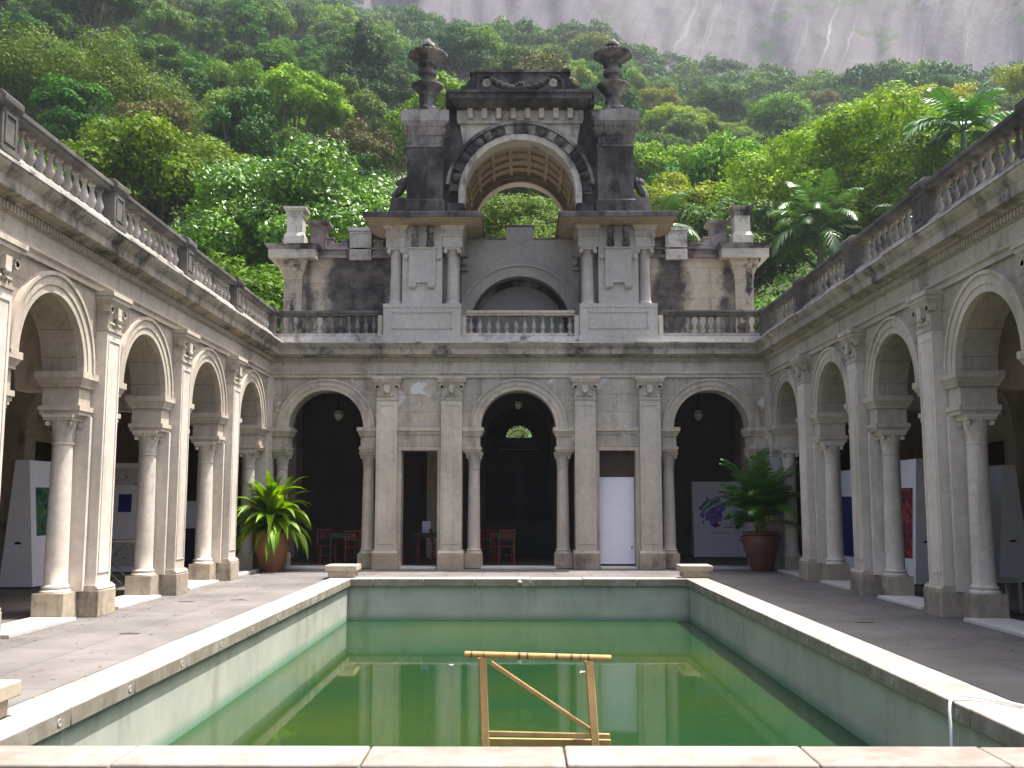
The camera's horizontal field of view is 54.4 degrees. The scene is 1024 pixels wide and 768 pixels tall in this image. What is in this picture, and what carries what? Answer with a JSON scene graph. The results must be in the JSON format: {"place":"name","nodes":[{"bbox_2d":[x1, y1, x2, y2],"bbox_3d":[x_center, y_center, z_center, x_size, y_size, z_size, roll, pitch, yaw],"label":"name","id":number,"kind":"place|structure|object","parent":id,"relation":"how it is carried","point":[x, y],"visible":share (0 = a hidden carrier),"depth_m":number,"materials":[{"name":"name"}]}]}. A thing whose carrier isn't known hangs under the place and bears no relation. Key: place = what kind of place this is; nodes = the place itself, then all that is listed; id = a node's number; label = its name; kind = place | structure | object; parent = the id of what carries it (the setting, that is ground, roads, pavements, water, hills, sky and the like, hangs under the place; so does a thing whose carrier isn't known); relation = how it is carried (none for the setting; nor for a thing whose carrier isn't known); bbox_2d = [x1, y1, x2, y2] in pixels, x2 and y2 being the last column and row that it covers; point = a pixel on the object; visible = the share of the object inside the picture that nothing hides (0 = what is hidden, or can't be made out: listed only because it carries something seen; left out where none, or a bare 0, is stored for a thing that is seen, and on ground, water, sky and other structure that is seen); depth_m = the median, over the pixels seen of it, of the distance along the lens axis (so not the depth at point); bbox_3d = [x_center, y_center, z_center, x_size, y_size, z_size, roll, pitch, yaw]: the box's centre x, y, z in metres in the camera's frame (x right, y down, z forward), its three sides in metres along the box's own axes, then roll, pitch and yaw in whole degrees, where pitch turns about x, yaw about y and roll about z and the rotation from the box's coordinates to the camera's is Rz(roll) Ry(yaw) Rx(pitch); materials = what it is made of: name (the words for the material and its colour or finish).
{"place":"outdoors","nodes":[
{"label":"outdoors","id":0,"kind":"place"},
{"bbox_2d":[184,529,194,565],"bbox_3d":[-7.988,4.090,24.944,1.398,0.900,0.598,0,-7,0],"label":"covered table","id":1,"kind":"object","parent":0,"point":[189,546],"visible":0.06,"depth_m":24.68,"materials":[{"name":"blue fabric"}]},
{"bbox_2d":[25,0,842,437],"bbox_3d":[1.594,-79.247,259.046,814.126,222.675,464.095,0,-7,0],"label":"hillside","id":2,"kind":"structure","parent":0,"point":[525,432],"depth_m":79.69,"materials":[{"name":"plant"}]},
{"bbox_2d":[2,11,48,54],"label":"forest tree","id":3,"kind":"object","parent":2,"relation":"on","point":[23,17],"visible":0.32,"depth_m":102.34,"materials":[{"name":"green plant"}]},
{"bbox_2d":[8,0,81,49],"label":"forest tree","id":4,"kind":"object","parent":2,"relation":"on","point":[42,11],"visible":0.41,"depth_m":117.49,"materials":[{"name":"green plant"}]},
{"bbox_2d":[29,72,113,147],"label":"forest tree","id":5,"kind":"object","parent":2,"relation":"on","point":[68,99],"visible":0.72,"depth_m":69.05,"materials":[{"name":"green plant"}]},
{"bbox_2d":[46,0,148,40],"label":"forest tree","id":6,"kind":"object","parent":2,"relation":"on","point":[126,10],"visible":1,"depth_m":117.40,"materials":[{"name":"green plant"}]},
{"bbox_2d":[0,18,212,146],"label":"tall tree","id":7,"kind":"object","parent":2,"relation":"on","point":[20,75],"visible":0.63,"depth_m":77.42,"materials":[{"name":"green plant"}]},
{"bbox_2d":[43,109,243,228],"bbox_3d":[-20.266,-8.343,55.533,12.675,12.950,12.424,3,-7,-25],"label":"tall tree","id":8,"kind":"object","parent":2,"relation":"on","point":[163,166],"visible":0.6,"depth_m":52.55,"materials":[{"name":"green plant"}]},
{"bbox_2d":[114,95,193,139],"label":"forest tree","id":9,"kind":"object","parent":2,"relation":"on","point":[173,113],"visible":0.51,"depth_m":71.47,"materials":[{"name":"green plant"}]},
{"bbox_2d":[129,33,190,86],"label":"forest tree","id":10,"kind":"object","parent":2,"relation":"on","point":[160,52],"visible":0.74,"depth_m":110.85,"materials":[{"name":"green plant"}]},
{"bbox_2d":[137,0,193,42],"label":"forest tree","id":11,"kind":"object","parent":2,"relation":"on","point":[165,16],"visible":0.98,"depth_m":129.48,"materials":[{"name":"green plant"}]},
{"bbox_2d":[175,57,223,134],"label":"forest tree","id":12,"kind":"object","parent":2,"relation":"on","point":[196,78],"visible":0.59,"depth_m":101.41,"materials":[{"name":"green plant"}]},
{"bbox_2d":[190,0,223,54],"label":"forest tree","id":13,"kind":"object","parent":2,"relation":"on","point":[201,11],"visible":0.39,"depth_m":155.27,"materials":[{"name":"green plant"}]},
{"bbox_2d":[193,16,230,58],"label":"forest tree","id":14,"kind":"object","parent":2,"relation":"on","point":[212,29],"visible":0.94,"depth_m":137.15,"materials":[{"name":"green plant"}]},
{"bbox_2d":[188,86,245,144],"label":"forest tree","id":15,"kind":"object","parent":2,"relation":"on","point":[213,97],"visible":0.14,"depth_m":96.22,"materials":[{"name":"green plant"}]},
{"bbox_2d":[189,85,279,160],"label":"forest tree","id":16,"kind":"object","parent":2,"relation":"on","point":[244,116],"visible":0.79,"depth_m":70.97,"materials":[{"name":"green plant"}]},
{"bbox_2d":[203,57,265,96],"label":"forest tree","id":17,"kind":"object","parent":2,"relation":"on","point":[244,76],"visible":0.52,"depth_m":102.77,"materials":[{"name":"green plant"}]},
{"bbox_2d":[215,41,258,70],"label":"forest tree","id":18,"kind":"object","parent":2,"relation":"on","point":[238,50],"visible":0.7,"depth_m":116.03,"materials":[{"name":"green plant"}]},
{"bbox_2d":[194,250,283,332],"bbox_3d":[-11.171,-0.061,40.003,7.451,10.039,8.280,0,-7,0],"label":"tall tree","id":19,"kind":"object","parent":2,"relation":"on","point":[264,288],"visible":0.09,"depth_m":37.91,"materials":[{"name":"green plant"}]},
{"bbox_2d":[223,0,269,51],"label":"forest tree","id":20,"kind":"object","parent":2,"relation":"on","point":[246,16],"visible":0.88,"depth_m":144.54,"materials":[{"name":"green plant"}]},
{"bbox_2d":[132,133,406,310],"bbox_3d":[-10.367,-4.935,50.153,15.577,12.732,16.076,0,-7,0],"label":"tall tree","id":21,"kind":"object","parent":2,"relation":"on","point":[239,204],"visible":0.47,"depth_m":45.96,"materials":[{"name":"green plant"}]},
{"bbox_2d":[253,49,288,72],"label":"forest tree","id":22,"kind":"object","parent":2,"relation":"on","point":[267,60],"visible":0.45,"depth_m":109.60,"materials":[{"name":"green plant"}]},
{"bbox_2d":[248,0,297,46],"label":"forest tree","id":23,"kind":"object","parent":2,"relation":"on","point":[278,21],"visible":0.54,"depth_m":163.60,"materials":[{"name":"green plant"}]},
{"bbox_2d":[255,42,298,65],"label":"forest tree","id":24,"kind":"object","parent":2,"relation":"on","point":[272,49],"visible":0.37,"depth_m":117.33,"materials":[{"name":"green plant"}]},
{"bbox_2d":[249,126,318,162],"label":"forest tree","id":25,"kind":"object","parent":2,"relation":"on","point":[281,137],"visible":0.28,"depth_m":79.63,"materials":[{"name":"green plant"}]},
{"bbox_2d":[281,0,318,45],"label":"forest tree","id":26,"kind":"object","parent":2,"relation":"on","point":[304,18],"visible":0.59,"depth_m":191.57,"materials":[{"name":"green plant"}]},
{"bbox_2d":[246,61,357,138],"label":"tall tree","id":27,"kind":"object","parent":2,"relation":"on","point":[324,111],"visible":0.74,"depth_m":87.57,"materials":[{"name":"green plant"}]},
{"bbox_2d":[295,54,326,80],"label":"forest tree","id":28,"kind":"object","parent":2,"relation":"on","point":[313,63],"visible":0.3,"depth_m":113.63,"materials":[{"name":"green plant"}]},
{"bbox_2d":[292,34,330,77],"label":"forest tree","id":29,"kind":"object","parent":2,"relation":"on","point":[304,50],"visible":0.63,"depth_m":137.07,"materials":[{"name":"green plant"}]},
{"bbox_2d":[306,29,341,67],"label":"forest tree","id":30,"kind":"object","parent":2,"relation":"on","point":[326,41],"visible":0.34,"depth_m":151.54,"materials":[{"name":"green plant"}]},
{"bbox_2d":[305,11,349,41],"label":"forest tree","id":31,"kind":"object","parent":2,"relation":"on","point":[322,24],"visible":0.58,"depth_m":178.21,"materials":[{"name":"green plant"}]},
{"bbox_2d":[315,3,358,25],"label":"forest tree","id":32,"kind":"object","parent":2,"relation":"on","point":[349,17],"visible":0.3,"depth_m":204.80,"materials":[{"name":"green plant"}]},
{"bbox_2d":[296,72,392,136],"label":"forest tree","id":33,"kind":"object","parent":2,"relation":"on","point":[366,103],"visible":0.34,"depth_m":98.53,"materials":[{"name":"green plant"}]},
{"bbox_2d":[323,23,380,82],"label":"forest tree","id":34,"kind":"object","parent":2,"relation":"on","point":[346,33],"visible":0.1,"depth_m":137.15,"materials":[{"name":"green plant"}]},
{"bbox_2d":[312,117,406,174],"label":"tall tree","id":35,"kind":"object","parent":2,"relation":"on","point":[362,141],"visible":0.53,"depth_m":83.88,"materials":[{"name":"green plant"}]},
{"bbox_2d":[332,19,395,102],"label":"forest tree","id":36,"kind":"object","parent":2,"relation":"on","point":[363,43],"visible":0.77,"depth_m":116.19,"materials":[{"name":"green plant"}]},
{"bbox_2d":[346,151,399,183],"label":"forest tree","id":37,"kind":"object","parent":2,"relation":"on","point":[379,168],"visible":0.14,"depth_m":74.96,"materials":[{"name":"green plant"}]},
{"bbox_2d":[372,31,412,66],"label":"forest tree","id":38,"kind":"object","parent":2,"relation":"on","point":[394,44],"visible":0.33,"depth_m":165.28,"materials":[{"name":"green plant"}]},
{"bbox_2d":[373,66,416,117],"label":"forest tree","id":39,"kind":"object","parent":2,"relation":"on","point":[402,90],"visible":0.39,"depth_m":125.44,"materials":[{"name":"green plant"}]},
{"bbox_2d":[387,45,420,76],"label":"forest tree","id":40,"kind":"object","parent":2,"relation":"on","point":[400,55],"visible":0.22,"depth_m":158.71,"materials":[{"name":"green plant"}]},
{"bbox_2d":[383,71,465,163],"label":"forest tree","id":41,"kind":"object","parent":2,"relation":"on","point":[395,122],"visible":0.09,"depth_m":76.36,"materials":[{"name":"green plant"}]},
{"bbox_2d":[0,8,856,437],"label":"undergrowth","id":42,"kind":"object","parent":2,"relation":"on","point":[192,52],"visible":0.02,"depth_m":133.57,"materials":[{"name":"green plant"}]},
{"bbox_2d":[434,24,491,80],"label":"forest tree","id":43,"kind":"object","parent":2,"relation":"on","point":[454,47],"visible":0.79,"depth_m":152.10,"materials":[{"name":"green plant"}]},
{"bbox_2d":[459,23,503,68],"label":"forest tree","id":44,"kind":"object","parent":2,"relation":"on","point":[493,46],"visible":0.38,"depth_m":159.68,"materials":[{"name":"green plant"}]},
{"bbox_2d":[0,0,1022,133],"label":"forest","id":45,"kind":"object","parent":2,"relation":"on","point":[414,25],"visible":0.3,"depth_m":237.10,"materials":[{"name":"green plant"}]},
{"bbox_2d":[480,43,548,68],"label":"forest tree","id":46,"kind":"object","parent":2,"relation":"on","point":[505,61],"visible":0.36,"depth_m":137.31,"materials":[{"name":"green plant"}]},
{"bbox_2d":[480,192,559,237],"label":"tall tree","id":47,"kind":"object","parent":2,"relation":"on","point":[500,214],"visible":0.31,"depth_m":46.87,"materials":[{"name":"green plant"}]},
{"bbox_2d":[511,49,579,88],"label":"forest tree","id":48,"kind":"object","parent":2,"relation":"on","point":[544,63],"visible":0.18,"depth_m":106.01,"materials":[{"name":"green plant"}]},
{"bbox_2d":[536,43,571,66],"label":"forest tree","id":49,"kind":"object","parent":2,"relation":"on","point":[561,54],"visible":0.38,"depth_m":167.55,"materials":[{"name":"green plant"}]},
{"bbox_2d":[562,63,597,87],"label":"forest tree","id":50,"kind":"object","parent":2,"relation":"on","point":[585,75],"visible":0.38,"depth_m":155.19,"materials":[{"name":"green plant"}]},
{"bbox_2d":[566,31,611,65],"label":"forest tree","id":51,"kind":"object","parent":2,"relation":"on","point":[600,41],"visible":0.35,"depth_m":209.99,"materials":[{"name":"green plant"}]},
{"bbox_2d":[579,65,645,127],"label":"forest tree","id":52,"kind":"object","parent":2,"relation":"on","point":[628,101],"visible":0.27,"depth_m":135.13,"materials":[{"name":"green plant"}]},
{"bbox_2d":[637,86,681,120],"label":"forest tree","id":53,"kind":"object","parent":2,"relation":"on","point":[651,96],"visible":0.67,"depth_m":169.52,"materials":[{"name":"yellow plant"}]},
{"bbox_2d":[633,139,689,183],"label":"forest tree","id":54,"kind":"object","parent":2,"relation":"on","point":[648,160],"visible":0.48,"depth_m":88.25,"materials":[{"name":"green plant"}]},
{"bbox_2d":[641,131,693,155],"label":"forest tree","id":55,"kind":"object","parent":2,"relation":"on","point":[663,139],"visible":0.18,"depth_m":122.84,"materials":[{"name":"green plant"}]},
{"bbox_2d":[638,102,708,135],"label":"forest tree","id":56,"kind":"object","parent":2,"relation":"on","point":[661,115],"visible":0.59,"depth_m":152.28,"materials":[{"name":"green plant"}]},
{"bbox_2d":[653,191,700,242],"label":"palm tree","id":57,"kind":"object","parent":2,"relation":"on","point":[673,205],"visible":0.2,"depth_m":49.90,"materials":[{"name":"green plant"}]},
{"bbox_2d":[634,171,734,213],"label":"tall tree","id":58,"kind":"object","parent":2,"relation":"on","point":[666,186],"visible":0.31,"depth_m":68.01,"materials":[{"name":"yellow plant"}]},
{"bbox_2d":[659,111,709,143],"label":"forest tree","id":59,"kind":"object","parent":2,"relation":"on","point":[680,126],"visible":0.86,"depth_m":141.88,"materials":[{"name":"green plant"}]},
{"bbox_2d":[688,82,751,129],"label":"forest tree","id":60,"kind":"object","parent":2,"relation":"on","point":[715,98],"visible":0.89,"depth_m":173.60,"materials":[{"name":"green plant"}]},
{"bbox_2d":[674,129,784,198],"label":"forest tree","id":61,"kind":"object","parent":2,"relation":"on","point":[704,164],"visible":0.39,"depth_m":73.77,"materials":[{"name":"green plant"}]},
{"bbox_2d":[670,196,808,293],"bbox_3d":[12.694,-5.294,60.047,8.592,12.267,9.784,5,-8,-34],"label":"tall tree","id":62,"kind":"object","parent":2,"relation":"on","point":[696,216],"visible":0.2,"depth_m":58.33,"materials":[{"name":"green plant"}]},
{"bbox_2d":[744,91,814,134],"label":"forest tree","id":63,"kind":"object","parent":2,"relation":"on","point":[766,111],"visible":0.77,"depth_m":154.29,"materials":[{"name":"green plant"}]},
{"bbox_2d":[756,107,807,144],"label":"forest tree","id":64,"kind":"object","parent":2,"relation":"on","point":[786,121],"visible":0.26,"depth_m":131.15,"materials":[{"name":"green plant"}]},
{"bbox_2d":[767,168,876,267],"bbox_3d":[16.984,-4.826,54.317,5.964,13.722,6.499,0,-7,0],"label":"palm tree","id":65,"kind":"object","parent":2,"relation":"on","point":[819,217],"visible":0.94,"depth_m":54.27,"materials":[{"name":"green plant"}]},
{"bbox_2d":[805,88,845,110],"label":"forest tree","id":66,"kind":"object","parent":2,"relation":"on","point":[824,97],"visible":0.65,"depth_m":196.13,"materials":[{"name":"green plant"}]},
{"bbox_2d":[706,79,1014,274],"bbox_3d":[23.256,-9.060,64.036,18.637,18.027,18.948,5,-8,-36],"label":"tall tree","id":67,"kind":"object","parent":2,"relation":"on","point":[850,140],"visible":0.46,"depth_m":59.38,"materials":[{"name":"green plant"}]},
{"bbox_2d":[832,125,1021,249],"bbox_3d":[25.476,-6.244,55.816,15.578,16.205,12.478,0,-7,0],"label":"tall tree","id":68,"kind":"object","parent":2,"relation":"on","point":[902,174],"visible":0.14,"depth_m":53.28,"materials":[{"name":"green plant"}]},
{"bbox_2d":[882,82,977,114],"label":"forest tree","id":69,"kind":"object","parent":2,"relation":"on","point":[965,93],"visible":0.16,"depth_m":130.81,"materials":[{"name":"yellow plant"}]},
{"bbox_2d":[901,76,1013,193],"bbox_3d":[22.614,-6.452,49.893,6.113,18.451,5.850,0,-7,0],"label":"palm tree","id":70,"kind":"object","parent":2,"relation":"on","point":[951,117],"visible":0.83,"depth_m":50.18,"materials":[{"name":"green plant"}]},
{"bbox_2d":[988,92,1023,110],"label":"forest tree","id":71,"kind":"object","parent":2,"relation":"on","point":[1010,103],"visible":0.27,"depth_m":157.89,"materials":[{"name":"green plant"}]},
{"bbox_2d":[990,62,1023,98],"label":"forest tree","id":72,"kind":"object","parent":2,"relation":"on","point":[1014,79],"visible":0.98,"depth_m":126.97,"materials":[{"name":"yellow plant"}]},
{"bbox_2d":[0,569,1023,767],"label":"courtyard paving","id":73,"kind":"structure","parent":0,"point":[989,664],"depth_m":12.85,"materials":[{"name":"stone"}]},
{"bbox_2d":[235,469,312,571],"bbox_3d":[-5.640,3.174,23.142,2.039,2.335,2.170,0,-7,0],"label":"potted plant","id":74,"kind":"object","parent":73,"relation":"on","point":[272,543],"visible":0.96,"depth_m":22.87,"materials":[{"name":"green plant"}]},
{"bbox_2d":[0,577,1023,767],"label":"swimming pool","id":75,"kind":"structure","parent":73,"relation":"in","point":[144,710],"depth_m":9.87,"materials":[{"name":"stone"}]},
{"bbox_2d":[0,680,20,717],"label":"stone pedestal","id":76,"kind":"object","parent":75,"relation":"on","point":[9,689],"visible":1,"depth_m":7.26,"materials":[{"name":"stone"}]},
{"bbox_2d":[325,564,360,577],"bbox_3d":[-3.553,3.928,20.937,0.660,0.251,0.640,0,-7,0],"label":"stone pedestal","id":77,"kind":"object","parent":75,"relation":"on","point":[342,570],"visible":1,"depth_m":20.67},
{"bbox_2d":[168,621,870,751],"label":"water","id":78,"kind":"structure","parent":75,"relation":"in","point":[371,684],"depth_m":12.65,"materials":[{"name":"liquid"}]},
{"bbox_2d":[465,651,610,746],"bbox_3d":[0.185,2.757,7.184,1.046,1.663,0.708,0,-7,0],"label":"wooden trestle","id":79,"kind":"object","parent":78,"relation":"in","point":[597,738],"visible":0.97,"depth_m":7.08,"materials":[{"name":"yellow wood"}]},
{"bbox_2d":[676,564,712,577],"bbox_3d":[3.826,3.922,20.890,0.660,0.251,0.640,0,-7,0],"label":"stone pedestal","id":80,"kind":"object","parent":75,"relation":"on","point":[694,570],"visible":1,"depth_m":20.62,"materials":[{"name":"stone"}]},
{"bbox_2d":[948,694,1023,746],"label":"garden hose","id":81,"kind":"object","parent":75,"relation":"on","point":[974,697],"visible":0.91,"depth_m":7.82,"materials":[{"name":"plastic"}]},
{"bbox_2d":[701,447,801,571],"bbox_3d":[5.875,2.935,23.356,2.400,2.860,2.289,5,-8,-36],"label":"potted plant","id":82,"kind":"object","parent":73,"relation":"on","point":[760,497],"visible":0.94,"depth_m":22.99,"materials":[{"name":"green plant"}]},
{"bbox_2d":[0,555,1023,623],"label":"gallery floor","id":83,"kind":"structure","parent":0,"point":[15,603],"depth_m":22.07,"materials":[{"name":"stone"}]},
{"bbox_2d":[0,460,50,586],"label":"display board","id":84,"kind":"object","parent":83,"relation":"on","point":[23,558],"visible":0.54,"depth_m":18.38,"materials":[{"name":"white paint"}]},
{"bbox_2d":[110,463,137,571],"bbox_3d":[-8.854,3.012,22.560,1.606,2.420,0.500,0,-7,0],"label":"display board","id":85,"kind":"object","parent":83,"relation":"on","point":[125,503],"visible":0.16,"depth_m":22.40,"materials":[{"name":"white paint"}]},
{"bbox_2d":[0,89,282,638],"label":"arcade wing","id":86,"kind":"structure","parent":83,"relation":"on","point":[119,343],"depth_m":15.30,"materials":[{"name":"stone"}]},
{"bbox_2d":[35,433,51,461],"bbox_3d":[-10.695,2.689,22.388,0.120,3.120,1.560,0,-7,0],"label":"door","id":87,"kind":"structure","parent":86,"relation":"in","point":[43,448],"depth_m":22.71,"materials":[{"name":"brown wood"}]},
{"bbox_2d":[691,482,750,556],"bbox_3d":[6.035,3.866,28.505,1.756,2.120,0.500,0,-7,0],"label":"display board","id":88,"kind":"object","parent":83,"relation":"on","point":[714,533],"visible":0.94,"depth_m":28.29,"materials":[{"name":"white paint"}]},
{"bbox_2d":[841,470,853,569],"bbox_3d":[7.898,3.109,22.742,0.520,2.270,1.306,0,-7,0],"label":"display board","id":89,"kind":"object","parent":83,"relation":"on","point":[848,543],"visible":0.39,"depth_m":22.81,"materials":[{"name":"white paint"}]},
{"bbox_2d":[754,97,1023,637],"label":"arcade wing","id":90,"kind":"structure","parent":83,"relation":"on","point":[907,346],"depth_m":15.80,"materials":[{"name":"stone"}]},
{"bbox_2d":[987,433,1004,465],"bbox_3d":[10.984,2.673,22.250,0.120,3.120,1.560,0,-7,0],"label":"door","id":91,"kind":"structure","parent":90,"relation":"in","point":[996,451],"depth_m":22.58,"materials":[{"name":"brown wood"}]},
{"bbox_2d":[900,459,928,583],"bbox_3d":[7.878,2.695,19.669,0.500,2.370,1.506,0,-7,0],"label":"display board","id":92,"kind":"object","parent":83,"relation":"on","point":[914,520],"visible":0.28,"depth_m":19.02,"materials":[{"name":"white paint"}]},
{"bbox_2d":[989,465,1023,581],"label":"display board","id":93,"kind":"object","parent":83,"relation":"on","point":[1008,526],"visible":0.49,"depth_m":19.48,"materials":[{"name":"white paint"}]},
{"bbox_2d":[996,577,1022,612],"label":"table","id":94,"kind":"object","parent":83,"relation":"on","point":[1007,581],"visible":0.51,"depth_m":14.27,"materials":[{"name":"grey metal"}]},
{"bbox_2d":[185,310,850,569],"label":"entrance facade","id":95,"kind":"structure","parent":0,"point":[613,457],"depth_m":24.34,"materials":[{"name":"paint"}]},
{"bbox_2d":[264,206,390,332],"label":"terrace wall","id":96,"kind":"structure","parent":95,"relation":"on","point":[322,270],"depth_m":25.69,"materials":[{"name":"stone"}]},
{"bbox_2d":[363,37,677,341],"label":"belvedere tower","id":97,"kind":"structure","parent":95,"relation":"on","point":[560,141],"depth_m":24.83,"materials":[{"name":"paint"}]},
{"bbox_2d":[461,225,579,332],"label":"niche wall","id":98,"kind":"structure","parent":95,"relation":"on","point":[519,267],"depth_m":25.78,"materials":[{"name":"stone"}]},
{"bbox_2d":[600,477,634,563],"bbox_3d":[2.560,3.330,24.313,0.855,2.100,0.096,0,-7,0],"label":"door","id":99,"kind":"structure","parent":95,"relation":"in","point":[617,538],"depth_m":24.32,"materials":[{"name":"white paint"}]},
{"bbox_2d":[650,205,772,332],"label":"terrace wall","id":100,"kind":"structure","parent":95,"relation":"on","point":[714,269],"depth_m":25.63,"materials":[{"name":"stone"}]},
{"bbox_2d":[349,0,1023,89],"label":"rock face","id":101,"kind":"object","parent":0,"point":[804,37],"visible":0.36,"depth_m":308.01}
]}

